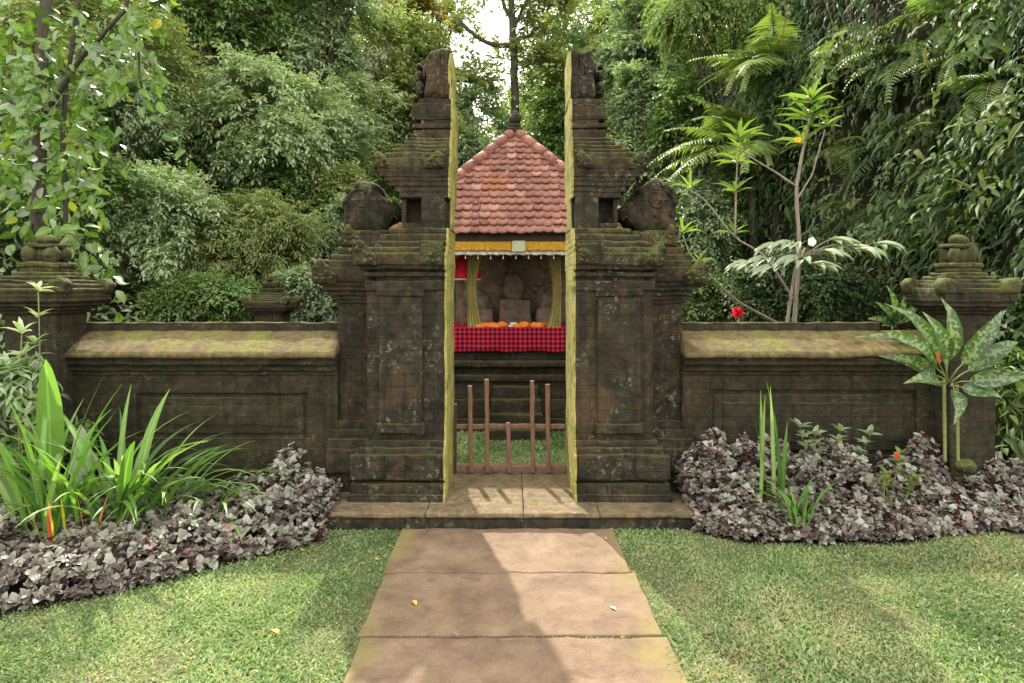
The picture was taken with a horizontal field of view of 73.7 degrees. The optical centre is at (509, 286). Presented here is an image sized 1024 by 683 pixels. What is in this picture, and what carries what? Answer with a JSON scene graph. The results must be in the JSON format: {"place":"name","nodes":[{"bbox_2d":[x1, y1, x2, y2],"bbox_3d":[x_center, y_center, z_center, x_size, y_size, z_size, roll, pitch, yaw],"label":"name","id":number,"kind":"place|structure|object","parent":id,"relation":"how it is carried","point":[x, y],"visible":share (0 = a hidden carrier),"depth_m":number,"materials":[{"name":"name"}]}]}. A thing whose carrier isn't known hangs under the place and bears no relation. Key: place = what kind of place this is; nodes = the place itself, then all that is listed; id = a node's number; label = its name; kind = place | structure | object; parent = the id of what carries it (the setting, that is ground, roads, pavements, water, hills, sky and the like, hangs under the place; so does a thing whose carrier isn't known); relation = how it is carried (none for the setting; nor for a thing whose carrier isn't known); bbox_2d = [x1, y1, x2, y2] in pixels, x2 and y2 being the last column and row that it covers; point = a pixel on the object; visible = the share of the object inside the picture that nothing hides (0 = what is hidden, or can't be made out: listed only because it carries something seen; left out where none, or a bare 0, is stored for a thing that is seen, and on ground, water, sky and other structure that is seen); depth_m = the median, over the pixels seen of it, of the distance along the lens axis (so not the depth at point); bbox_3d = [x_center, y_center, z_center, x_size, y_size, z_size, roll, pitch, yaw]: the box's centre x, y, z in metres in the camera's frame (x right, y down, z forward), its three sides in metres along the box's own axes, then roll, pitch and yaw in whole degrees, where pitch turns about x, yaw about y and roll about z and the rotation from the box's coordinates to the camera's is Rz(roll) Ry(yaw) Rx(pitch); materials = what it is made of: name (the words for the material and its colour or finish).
{"place":"outdoors","nodes":[
{"label":"outdoors","id":0,"kind":"place"},
{"bbox_2d":[309,48,457,503],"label":"gate tower","id":1,"kind":"structure","parent":0,"point":[390,291],"depth_m":5.40,"materials":[{"name":"stone"}]},
{"bbox_2d":[457,429,564,464],"bbox_3d":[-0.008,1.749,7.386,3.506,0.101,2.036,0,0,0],"label":"courtyard grass","id":2,"kind":"structure","parent":0,"point":[557,441],"depth_m":7.44,"materials":[{"name":"green plant"}]},
{"bbox_2d":[454,254,480,325],"bbox_3d":[-0.600,0.642,8.900,0.454,2.300,0.454,0,0,0],"label":"ceremonial parasol","id":3,"kind":"object","parent":2,"relation":"on","point":[461,267],"visible":0.49,"depth_m":8.77,"materials":[{"name":"red fabric"}]},
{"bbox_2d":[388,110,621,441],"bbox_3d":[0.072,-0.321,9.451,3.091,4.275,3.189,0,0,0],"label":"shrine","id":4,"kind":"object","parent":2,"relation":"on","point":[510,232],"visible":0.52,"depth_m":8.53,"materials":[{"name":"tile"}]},
{"bbox_2d":[670,77,846,321],"bbox_3d":[2.628,-0.235,7.452,1.997,4.045,0.780,0,0,6],"label":"tall whorled shrub","id":5,"kind":"object","parent":2,"relation":"on","point":[802,138],"visible":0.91,"depth_m":7.39,"materials":[{"name":"green plant"}]},
{"bbox_2d":[726,236,907,321],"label":"pale broad leaf shrub","id":6,"kind":"object","parent":2,"relation":"on","point":[782,244],"visible":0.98,"depth_m":6.92,"materials":[{"name":"green plant"}]},
{"bbox_2d":[868,285,917,329],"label":"variegated shoot","id":7,"kind":"object","parent":2,"relation":"on","point":[896,317],"visible":0.75,"depth_m":5.90,"materials":[{"name":"green plant"}]},
{"bbox_2d":[0,527,1023,682],"bbox_3d":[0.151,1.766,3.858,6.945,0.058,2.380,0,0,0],"label":"lawn grass","id":8,"kind":"structure","parent":0,"point":[815,645],"depth_m":3.67,"materials":[{"name":"green plant"}]},
{"bbox_2d":[0,441,342,616],"bbox_3d":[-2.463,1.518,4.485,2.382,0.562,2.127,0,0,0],"label":"purple leaf bed","id":9,"kind":"object","parent":8,"relation":"on","point":[78,554],"visible":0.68,"depth_m":4.43,"materials":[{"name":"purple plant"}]},
{"bbox_2d":[0,281,58,503],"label":"whorled stem plant","id":10,"kind":"object","parent":9,"relation":"on","point":[19,324],"visible":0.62,"depth_m":4.95,"materials":[{"name":"green plant"}]},
{"bbox_2d":[0,341,71,446],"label":"edge shrub","id":11,"kind":"object","parent":9,"relation":"on","point":[26,383],"visible":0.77,"depth_m":4.95,"materials":[{"name":"green plant"}]},
{"bbox_2d":[0,414,112,496],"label":"edge shrub","id":12,"kind":"object","parent":9,"relation":"on","point":[68,441],"visible":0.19,"depth_m":5.13,"materials":[{"name":"green plant"}]},
{"bbox_2d":[22,478,112,544],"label":"yellow leaf plant","id":13,"kind":"object","parent":9,"relation":"on","point":[51,526],"visible":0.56,"depth_m":4.37,"materials":[{"name":"plant"}]},
{"bbox_2d":[0,378,144,543],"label":"strap leaf lily","id":14,"kind":"object","parent":9,"relation":"on","point":[14,477],"visible":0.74,"depth_m":4.52,"materials":[{"name":"green plant"}]},
{"bbox_2d":[0,359,207,513],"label":"broad leaf plant","id":15,"kind":"object","parent":9,"relation":"on","point":[49,402],"visible":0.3,"depth_m":4.87,"materials":[{"name":"bright green leaf"}]},
{"bbox_2d":[0,386,229,527],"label":"strap leaf lily","id":16,"kind":"object","parent":9,"relation":"on","point":[123,502],"visible":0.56,"depth_m":4.73,"materials":[{"name":"green plant"}]},
{"bbox_2d":[113,389,251,522],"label":"wide strap plant","id":17,"kind":"object","parent":9,"relation":"on","point":[124,471],"visible":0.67,"depth_m":4.82,"materials":[{"name":"green plant"}]},
{"bbox_2d":[83,416,298,566],"bbox_3d":[-2.109,1.442,4.835,1.136,0.885,1.631,0,0,20],"label":"strap leaf lily","id":18,"kind":"object","parent":9,"relation":"on","point":[165,496],"visible":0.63,"depth_m":4.80,"materials":[{"name":"green plant"}]},
{"bbox_2d":[189,463,273,543],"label":"strap leaf lily","id":19,"kind":"object","parent":9,"relation":"on","point":[222,504],"visible":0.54,"depth_m":4.73,"materials":[{"name":"green plant"}]},
{"bbox_2d":[674,427,1023,545],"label":"purple leaf bed","id":20,"kind":"object","parent":8,"relation":"on","point":[856,507],"visible":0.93,"depth_m":5.04,"materials":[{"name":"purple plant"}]},
{"bbox_2d":[751,385,787,515],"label":"iris clump","id":21,"kind":"object","parent":20,"relation":"on","point":[781,467],"visible":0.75,"depth_m":4.96,"materials":[{"name":"green plant"}]},
{"bbox_2d":[748,471,835,526],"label":"iris clump","id":22,"kind":"object","parent":20,"relation":"on","point":[793,509],"visible":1,"depth_m":4.80,"materials":[{"name":"green plant"}]},
{"bbox_2d":[791,418,881,487],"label":"leafy weed","id":23,"kind":"object","parent":20,"relation":"on","point":[839,437],"visible":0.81,"depth_m":5.30,"materials":[{"name":"green plant"}]},
{"bbox_2d":[877,446,928,511],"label":"leafy weed","id":24,"kind":"object","parent":20,"relation":"on","point":[886,484],"visible":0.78,"depth_m":4.92,"materials":[{"name":"green plant"}]},
{"bbox_2d":[856,298,1023,461],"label":"variegated cane plant","id":25,"kind":"object","parent":20,"relation":"on","point":[981,351],"visible":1,"depth_m":4.94,"materials":[{"name":"green plant"}]},
{"bbox_2d":[0,0,1023,482],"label":"ground","id":26,"kind":"structure","parent":0,"point":[862,116],"depth_m":10.55,"materials":[{"name":"green plant"}]},
{"bbox_2d":[0,234,115,502],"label":"corner pillar","id":27,"kind":"structure","parent":26,"relation":"on","point":[72,300],"depth_m":5.38,"materials":[{"name":"stone"}]},
{"bbox_2d":[0,90,178,261],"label":"hillside bush","id":28,"kind":"object","parent":26,"relation":"on","point":[111,174],"visible":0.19,"depth_m":10.56,"materials":[{"name":"green plant"}]},
{"bbox_2d":[0,0,194,321],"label":"broad leaf vine tree","id":29,"kind":"object","parent":26,"relation":"on","point":[39,68],"visible":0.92,"depth_m":7.00,"materials":[{"name":"green plant"}]},
{"bbox_2d":[0,0,220,233],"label":"jungle tree","id":30,"kind":"object","parent":26,"relation":"on","point":[98,7],"visible":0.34,"depth_m":12.93,"materials":[{"name":"green plant"}]},
{"bbox_2d":[48,37,195,287],"bbox_3d":[-7.087,-2.307,12.433,2.318,4.704,2.614,0,0,-34],"label":"hillside bush","id":31,"kind":"object","parent":26,"relation":"on","point":[131,124],"visible":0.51,"depth_m":12.19,"materials":[{"name":"green plant"}]},
{"bbox_2d":[75,145,243,322],"bbox_3d":[-6.028,-0.561,11.564,2.781,3.598,2.475,0,0,0],"label":"hillside bush","id":32,"kind":"object","parent":26,"relation":"on","point":[148,230],"visible":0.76,"depth_m":11.20,"materials":[{"name":"green plant"}]},
{"bbox_2d":[141,50,222,128],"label":"hillside bush","id":33,"kind":"object","parent":26,"relation":"on","point":[198,78],"visible":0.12,"depth_m":15.34,"materials":[{"name":"green plant"}]},
{"bbox_2d":[138,98,236,201],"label":"hillside bush","id":34,"kind":"object","parent":26,"relation":"on","point":[196,158],"visible":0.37,"depth_m":14.08,"materials":[{"name":"green plant"}]},
{"bbox_2d":[125,266,261,322],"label":"hillside bush","id":35,"kind":"object","parent":26,"relation":"on","point":[178,303],"visible":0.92,"depth_m":10.71,"materials":[{"name":"green plant"}]},
{"bbox_2d":[64,321,339,507],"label":"stone wall","id":36,"kind":"structure","parent":26,"relation":"on","point":[270,390],"depth_m":5.57,"materials":[{"name":"stone"}]},
{"bbox_2d":[137,0,298,70],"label":"jungle tree","id":37,"kind":"object","parent":26,"relation":"on","point":[202,17],"visible":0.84,"depth_m":15.74,"materials":[{"name":"green plant"}]},
{"bbox_2d":[0,0,463,355],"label":"slope undergrowth","id":38,"kind":"object","parent":26,"relation":"on","point":[135,284],"visible":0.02,"depth_m":11.39,"materials":[{"name":"green plant"}]},
{"bbox_2d":[181,30,298,108],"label":"hillside bush","id":39,"kind":"object","parent":26,"relation":"on","point":[243,47],"visible":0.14,"depth_m":16.09,"materials":[{"name":"green plant"}]},
{"bbox_2d":[168,187,337,301],"bbox_3d":[-4.697,-0.128,12.304,3.211,3.406,2.341,0,0,0],"label":"hillside bush","id":40,"kind":"object","parent":26,"relation":"on","point":[276,228],"visible":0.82,"depth_m":11.95,"materials":[{"name":"green plant"}]},
{"bbox_2d":[174,37,355,272],"bbox_3d":[-5.209,-2.653,14.483,3.839,4.894,3.333,0,0,0],"label":"hillside bush","id":41,"kind":"object","parent":26,"relation":"on","point":[254,81],"visible":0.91,"depth_m":13.90,"materials":[{"name":"green plant"}]},
{"bbox_2d":[240,274,301,321],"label":"corner pillar","id":42,"kind":"structure","parent":26,"relation":"on","point":[271,301],"depth_m":10.20,"materials":[{"name":"stone"}]},
{"bbox_2d":[215,145,342,263],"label":"hillside bush","id":43,"kind":"object","parent":26,"relation":"on","point":[293,189],"visible":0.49,"depth_m":14.07,"materials":[{"name":"green plant"}]},
{"bbox_2d":[269,262,337,322],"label":"hillside bush","id":44,"kind":"object","parent":26,"relation":"on","point":[322,305],"visible":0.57,"depth_m":10.98,"materials":[{"name":"green plant"}]},
{"bbox_2d":[222,0,408,100],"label":"jungle tree","id":45,"kind":"object","parent":26,"relation":"on","point":[309,43],"visible":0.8,"depth_m":16.78,"materials":[{"name":"green plant"}]},
{"bbox_2d":[291,179,359,269],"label":"hillside bush","id":46,"kind":"object","parent":26,"relation":"on","point":[335,211],"visible":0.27,"depth_m":13.00,"materials":[{"name":"green plant"}]},
{"bbox_2d":[278,89,384,228],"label":"hillside bush","id":47,"kind":"object","parent":26,"relation":"on","point":[337,146],"visible":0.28,"depth_m":15.26,"materials":[{"name":"green plant"}]},
{"bbox_2d":[308,159,401,239],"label":"hillside bush","id":48,"kind":"object","parent":26,"relation":"on","point":[333,182],"visible":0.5,"depth_m":14.27,"materials":[{"name":"green plant"}]},
{"bbox_2d":[320,53,404,167],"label":"hillside bush","id":49,"kind":"object","parent":26,"relation":"on","point":[357,84],"visible":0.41,"depth_m":16.95,"materials":[{"name":"green plant"}]},
{"bbox_2d":[347,134,405,208],"bbox_3d":[-3.245,-2.156,16.981,4.003,3.567,2.982,0,0,0],"label":"jungle tree","id":50,"kind":"object","parent":26,"relation":"on","point":[389,191],"visible":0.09,"depth_m":16.57,"materials":[{"name":"green plant"}]},
{"bbox_2d":[330,0,467,203],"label":"jungle tree","id":51,"kind":"object","parent":26,"relation":"on","point":[401,74],"visible":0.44,"depth_m":18.34,"materials":[{"name":"green plant"}]},
{"bbox_2d":[352,0,457,110],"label":"jungle tree","id":52,"kind":"object","parent":26,"relation":"on","point":[425,4],"visible":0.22,"depth_m":22.47,"materials":[{"name":"green plant"}]},
{"bbox_2d":[422,0,479,48],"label":"jungle tree","id":53,"kind":"object","parent":26,"relation":"on","point":[460,30],"visible":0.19,"depth_m":25.88,"materials":[{"name":"green plant"}]},
{"bbox_2d":[393,0,588,113],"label":"slender tree","id":54,"kind":"object","parent":26,"relation":"on","point":[548,54],"visible":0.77,"depth_m":21.83,"materials":[{"name":"green plant"}]},
{"bbox_2d":[455,80,528,168],"bbox_3d":[-1.583,-2.986,21.164,4.038,7.083,3.942,0,0,28],"label":"jungle tree","id":55,"kind":"object","parent":26,"relation":"on","point":[476,143],"visible":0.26,"depth_m":20.92,"materials":[{"name":"green plant"}]},
{"bbox_2d":[323,463,694,529],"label":"stone platform","id":56,"kind":"structure","parent":26,"relation":"on","point":[505,499],"depth_m":5.08,"materials":[{"name":"grey stone"}]},
{"bbox_2d":[453,379,566,473],"bbox_3d":[-0.001,1.240,6.078,1.027,0.846,0.073,0,0,0],"label":"wooden barrier","id":57,"kind":"object","parent":56,"relation":"on","point":[487,467],"visible":0.95,"depth_m":6.04,"materials":[{"name":"brown wood"}]},
{"bbox_2d":[311,0,750,160],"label":"distant forest","id":58,"kind":"object","parent":26,"relation":"on","point":[526,114],"visible":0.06,"depth_m":36.39,"materials":[{"name":"green plant"}]},
{"bbox_2d":[500,59,621,161],"bbox_3d":[1.667,-3.611,22.261,4.242,7.836,3.531,0,0,-15],"label":"jungle tree","id":59,"kind":"object","parent":26,"relation":"on","point":[551,96],"visible":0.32,"depth_m":21.54,"materials":[{"name":"green plant"}]},
{"bbox_2d":[521,0,607,80],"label":"jungle tree","id":60,"kind":"object","parent":26,"relation":"on","point":[573,36],"visible":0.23,"depth_m":23.95,"materials":[{"name":"green plant"}]},
{"bbox_2d":[580,2,629,204],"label":"hillside bush","id":61,"kind":"object","parent":26,"relation":"on","point":[598,20],"visible":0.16,"depth_m":19.93,"materials":[{"name":"green plant"}]},
{"bbox_2d":[606,114,680,205],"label":"hillside bush","id":62,"kind":"object","parent":26,"relation":"on","point":[624,143],"visible":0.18,"depth_m":15.71,"materials":[{"name":"green plant"}]},
{"bbox_2d":[580,0,710,184],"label":"jungle tree","id":63,"kind":"object","parent":26,"relation":"on","point":[628,39],"visible":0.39,"depth_m":17.44,"materials":[{"name":"green plant"}]},
{"bbox_2d":[604,57,690,187],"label":"hillside bush","id":64,"kind":"object","parent":26,"relation":"on","point":[637,87],"visible":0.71,"depth_m":15.64,"materials":[{"name":"green plant"}]},
{"bbox_2d":[633,56,751,251],"bbox_3d":[4.075,-1.636,15.008,2.782,6.731,2.671,0,0,0],"label":"jungle tree","id":65,"kind":"object","parent":26,"relation":"on","point":[672,115],"visible":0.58,"depth_m":14.56,"materials":[{"name":"green plant"}]},
{"bbox_2d":[655,170,745,321],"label":"hillside bush","id":66,"kind":"object","parent":26,"relation":"on","point":[690,203],"visible":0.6,"depth_m":11.58,"materials":[{"name":"green plant"}]},
{"bbox_2d":[682,266,737,321],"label":"hillside bush","id":67,"kind":"object","parent":26,"relation":"on","point":[702,303],"visible":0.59,"depth_m":10.77,"materials":[{"name":"green plant"}]},
{"bbox_2d":[647,98,783,267],"bbox_3d":[3.561,-0.879,11.963,1.773,4.692,2.529,0,0,-41],"label":"tree fern","id":68,"kind":"object","parent":26,"relation":"on","point":[719,143],"visible":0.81,"depth_m":11.88,"materials":[{"name":"green plant"}]},
{"bbox_2d":[637,0,798,320],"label":"jungle tree","id":69,"kind":"object","parent":26,"relation":"on","point":[667,20],"visible":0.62,"depth_m":13.85,"materials":[{"name":"green plant"}]},
{"bbox_2d":[717,276,769,321],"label":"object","id":70,"kind":"structure","parent":26,"relation":"on","point":[726,307],"depth_m":10.28,"materials":[{"name":"plant"}]},
{"bbox_2d":[687,3,801,280],"bbox_3d":[3.938,-2.105,11.465,1.836,4.516,2.072,0,0,0],"label":"tree fern","id":71,"kind":"object","parent":26,"relation":"on","point":[742,67],"visible":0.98,"depth_m":11.46,"materials":[{"name":"green plant"}]},
{"bbox_2d":[699,120,798,262],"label":"hillside bush","id":72,"kind":"object","parent":26,"relation":"on","point":[729,169],"visible":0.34,"depth_m":12.23,"materials":[{"name":"green plant"}]},
{"bbox_2d":[729,26,814,140],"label":"hillside bush","id":73,"kind":"object","parent":26,"relation":"on","point":[746,99],"visible":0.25,"depth_m":12.04,"materials":[{"name":"green plant"}]},
{"bbox_2d":[745,0,805,44],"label":"cliff shrub","id":74,"kind":"object","parent":26,"relation":"on","point":[780,9],"visible":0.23,"depth_m":12.92,"materials":[{"name":"green plant"}]},
{"bbox_2d":[714,233,891,326],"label":"hillside bush","id":75,"kind":"object","parent":26,"relation":"on","point":[774,298],"visible":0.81,"depth_m":8.84,"materials":[{"name":"green plant"}]},
{"bbox_2d":[680,321,940,507],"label":"stone wall","id":76,"kind":"structure","parent":26,"relation":"on","point":[826,376],"depth_m":5.57,"materials":[{"name":"stone"}]},
{"bbox_2d":[769,136,872,191],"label":"cliff fern","id":77,"kind":"object","parent":26,"relation":"on","point":[839,146],"visible":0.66,"depth_m":10.51,"materials":[{"name":"green plant"}]},
{"bbox_2d":[800,4,882,116],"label":"cliff shrub","id":78,"kind":"object","parent":26,"relation":"on","point":[828,56],"visible":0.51,"depth_m":10.44,"materials":[{"name":"green plant"}]},
{"bbox_2d":[814,200,896,248],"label":"cliff fern","id":79,"kind":"object","parent":26,"relation":"on","point":[858,213],"visible":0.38,"depth_m":9.99,"materials":[{"name":"green plant"}]},
{"bbox_2d":[690,0,1023,465],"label":"cliff creeper","id":80,"kind":"object","parent":26,"relation":"on","point":[1016,208],"visible":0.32,"depth_m":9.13,"materials":[{"name":"green plant"}]},
{"bbox_2d":[823,78,919,131],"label":"cliff fern","id":81,"kind":"object","parent":26,"relation":"on","point":[857,99],"visible":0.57,"depth_m":10.08,"materials":[{"name":"green plant"}]},
{"bbox_2d":[828,41,933,103],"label":"cliff fern","id":82,"kind":"object","parent":26,"relation":"on","point":[903,61],"visible":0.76,"depth_m":9.49,"materials":[{"name":"green plant"}]},
{"bbox_2d":[834,135,932,199],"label":"cliff fern","id":83,"kind":"object","parent":26,"relation":"on","point":[857,166],"visible":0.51,"depth_m":9.88,"materials":[{"name":"green plant"}]},
{"bbox_2d":[846,122,930,270],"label":"cliff shrub","id":84,"kind":"object","parent":26,"relation":"on","point":[864,236],"visible":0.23,"depth_m":9.30,"materials":[{"name":"green plant"}]},
{"bbox_2d":[866,105,964,175],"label":"cliff fern","id":85,"kind":"object","parent":26,"relation":"on","point":[912,116],"visible":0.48,"depth_m":9.03,"materials":[{"name":"green plant"}]},
{"bbox_2d":[859,0,980,75],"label":"cliff fern","id":86,"kind":"object","parent":26,"relation":"on","point":[939,31],"visible":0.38,"depth_m":8.96,"materials":[{"name":"green plant"}]},
{"bbox_2d":[892,159,984,212],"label":"cliff fern","id":87,"kind":"object","parent":26,"relation":"on","point":[925,173],"visible":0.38,"depth_m":8.51,"materials":[{"name":"green plant"}]},
{"bbox_2d":[901,33,1015,111],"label":"cliff fern","id":88,"kind":"object","parent":26,"relation":"on","point":[936,61],"visible":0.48,"depth_m":8.49,"materials":[{"name":"green plant"}]},
{"bbox_2d":[900,235,1022,516],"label":"corner pillar","id":89,"kind":"structure","parent":26,"relation":"on","point":[967,290],"depth_m":5.37,"materials":[{"name":"stone"}]},
{"bbox_2d":[923,162,1011,261],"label":"cliff shrub","id":90,"kind":"object","parent":26,"relation":"on","point":[960,227],"visible":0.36,"depth_m":7.80,"materials":[{"name":"green plant"}]},
{"bbox_2d":[937,0,1023,82],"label":"cliff shrub","id":91,"kind":"object","parent":26,"relation":"on","point":[984,38],"visible":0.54,"depth_m":7.92,"materials":[{"name":"green plant"}]},
{"bbox_2d":[937,64,1023,157],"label":"cliff fern","id":92,"kind":"object","parent":26,"relation":"on","point":[991,84],"visible":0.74,"depth_m":7.81,"materials":[{"name":"green plant"}]},
{"bbox_2d":[944,59,1019,163],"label":"cliff shrub","id":93,"kind":"object","parent":26,"relation":"on","point":[972,133],"visible":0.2,"depth_m":7.87,"materials":[{"name":"green plant"}]},
{"bbox_2d":[961,140,1023,198],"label":"cliff fern","id":94,"kind":"object","parent":26,"relation":"on","point":[1010,153],"visible":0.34,"depth_m":7.50,"materials":[{"name":"green plant"}]},
{"bbox_2d":[991,271,1023,446],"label":"courtyard edge bush","id":95,"kind":"object","parent":26,"relation":"on","point":[1005,331],"visible":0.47,"depth_m":6.43,"materials":[{"name":"green plant"}]},
{"bbox_2d":[995,337,1023,476],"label":"courtyard edge bush","id":96,"kind":"object","parent":26,"relation":"on","point":[1012,359],"visible":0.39,"depth_m":6.14,"materials":[{"name":"green plant"}]},
{"bbox_2d":[343,528,687,682],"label":"path","id":97,"kind":"structure","parent":0,"point":[469,586],"depth_m":3.67,"materials":[{"name":"beige stone"}]},
{"bbox_2d":[329,0,726,139],"label":"sky","id":98,"kind":"structure","parent":0,"point":[496,23],"materials":[{"name":"white"}]},
{"bbox_2d":[564,49,709,502],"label":"gate tower","id":99,"kind":"structure","parent":0,"point":[635,280],"depth_m":5.39,"materials":[{"name":"stone"}]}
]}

